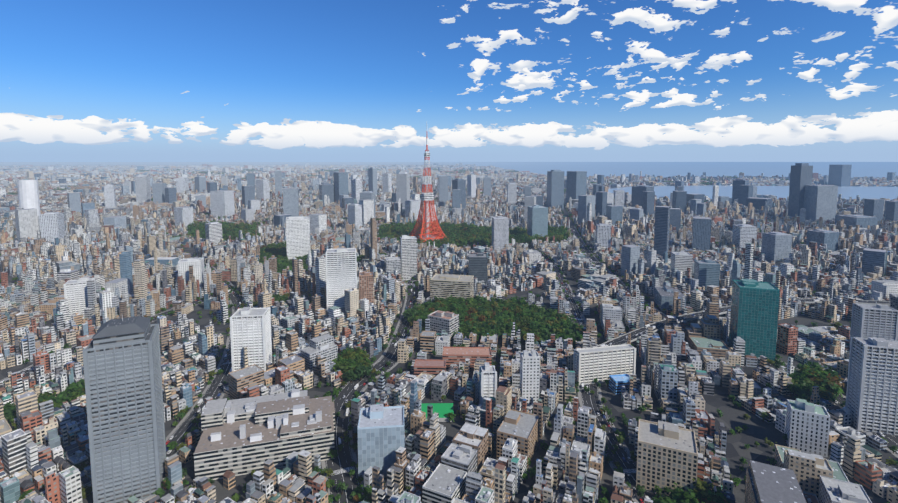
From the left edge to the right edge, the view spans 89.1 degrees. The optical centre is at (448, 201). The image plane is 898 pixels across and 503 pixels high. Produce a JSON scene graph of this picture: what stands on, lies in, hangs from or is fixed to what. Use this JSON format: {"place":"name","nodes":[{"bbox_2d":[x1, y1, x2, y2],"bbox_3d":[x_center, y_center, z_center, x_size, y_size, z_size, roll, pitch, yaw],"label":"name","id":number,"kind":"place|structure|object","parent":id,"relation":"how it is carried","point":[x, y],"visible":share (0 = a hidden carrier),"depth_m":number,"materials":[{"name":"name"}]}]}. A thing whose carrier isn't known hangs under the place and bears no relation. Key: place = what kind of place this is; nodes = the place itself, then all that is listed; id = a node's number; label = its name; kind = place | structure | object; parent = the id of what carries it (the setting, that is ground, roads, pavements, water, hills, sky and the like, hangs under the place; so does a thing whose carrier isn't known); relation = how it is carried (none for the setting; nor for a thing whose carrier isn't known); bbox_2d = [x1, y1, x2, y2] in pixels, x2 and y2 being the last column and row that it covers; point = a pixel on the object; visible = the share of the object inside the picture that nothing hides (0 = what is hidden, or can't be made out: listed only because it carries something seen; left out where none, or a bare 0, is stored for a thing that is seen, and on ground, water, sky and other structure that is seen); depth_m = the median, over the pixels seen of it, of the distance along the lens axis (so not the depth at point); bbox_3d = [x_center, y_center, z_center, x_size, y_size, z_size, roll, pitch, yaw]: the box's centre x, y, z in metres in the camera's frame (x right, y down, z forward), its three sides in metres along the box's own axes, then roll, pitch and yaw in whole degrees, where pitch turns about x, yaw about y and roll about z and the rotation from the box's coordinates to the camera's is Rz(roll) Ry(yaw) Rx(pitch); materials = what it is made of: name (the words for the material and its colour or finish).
{"place":"outdoors","nodes":[
{"label":"outdoors","id":0,"kind":"place"},
{"bbox_2d":[0,162,897,502],"bbox_3d":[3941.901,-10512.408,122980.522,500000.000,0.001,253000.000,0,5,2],"label":"ground","id":1,"kind":"structure","parent":0,"point":[758,430],"depth_m":466.17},
{"bbox_2d":[409,136,444,241],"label":"lattice tower","id":2,"kind":"structure","parent":1,"relation":"on","point":[435,230],"depth_m":1360.07,"materials":[{"name":"red metal"}]},
{"bbox_2d":[418,153,436,241],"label":"tokyo tower decks","id":3,"kind":"object","parent":2,"relation":"attached to","point":[427,197],"visible":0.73,"depth_m":1365.38,"materials":[{"name":"white metal"}]},
{"bbox_2d":[7,168,875,247],"bbox_3d":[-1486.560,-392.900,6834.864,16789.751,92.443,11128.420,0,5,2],"label":"trees","id":4,"kind":"object","parent":1,"relation":"on","point":[464,233],"visible":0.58,"depth_m":1470.89,"materials":[{"name":"green plant"}]},
{"bbox_2d":[0,163,897,502],"bbox_3d":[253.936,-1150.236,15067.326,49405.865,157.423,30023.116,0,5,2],"label":"buildings","id":5,"kind":"structure","parent":1,"relation":"on","point":[132,267],"depth_m":638.04,"materials":[{"name":"grey concrete"}]},
{"bbox_2d":[0,163,897,502],"bbox_3d":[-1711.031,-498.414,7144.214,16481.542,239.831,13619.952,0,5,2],"label":"buildings","id":6,"kind":"structure","parent":1,"relation":"on","point":[124,391],"depth_m":519.29,"materials":[{"name":"grey concrete"}]},
{"bbox_2d":[0,190,897,502],"bbox_3d":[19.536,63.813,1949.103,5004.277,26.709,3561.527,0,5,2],"label":"trees","id":7,"kind":"object","parent":1,"relation":"on","point":[484,316],"visible":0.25,"depth_m":525.70,"materials":[{"name":"green plant"}]},
{"bbox_2d":[0,206,897,502],"bbox_3d":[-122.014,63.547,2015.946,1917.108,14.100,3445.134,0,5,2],"label":"roads","id":8,"kind":"structure","parent":0,"point":[340,466],"depth_m":486.23,"materials":[{"name":"grey asphalt"}]},
{"bbox_2d":[0,228,897,502],"bbox_3d":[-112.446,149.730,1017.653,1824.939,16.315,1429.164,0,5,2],"label":"cars","id":9,"kind":"object","parent":8,"relation":"on","point":[356,386],"visible":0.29,"depth_m":523.05,"materials":[{"name":"paint"}]},
{"bbox_2d":[0,0,897,161],"label":"sky","id":10,"kind":"structure","parent":0,"point":[81,80],"materials":[{"name":"blue"}]},
{"bbox_2d":[445,162,897,177],"bbox_3d":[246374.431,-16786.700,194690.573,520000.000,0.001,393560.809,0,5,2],"label":"sea water","id":11,"kind":"structure","parent":0,"point":[780,169],"depth_m":19191.77,"materials":[{"name":"blue liquid"}]},
{"bbox_2d":[608,185,897,199],"bbox_3d":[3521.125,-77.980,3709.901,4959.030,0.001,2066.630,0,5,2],"label":"bay water","id":12,"kind":"structure","parent":0,"point":[867,192],"depth_m":3769.14,"materials":[{"name":"blue liquid"}]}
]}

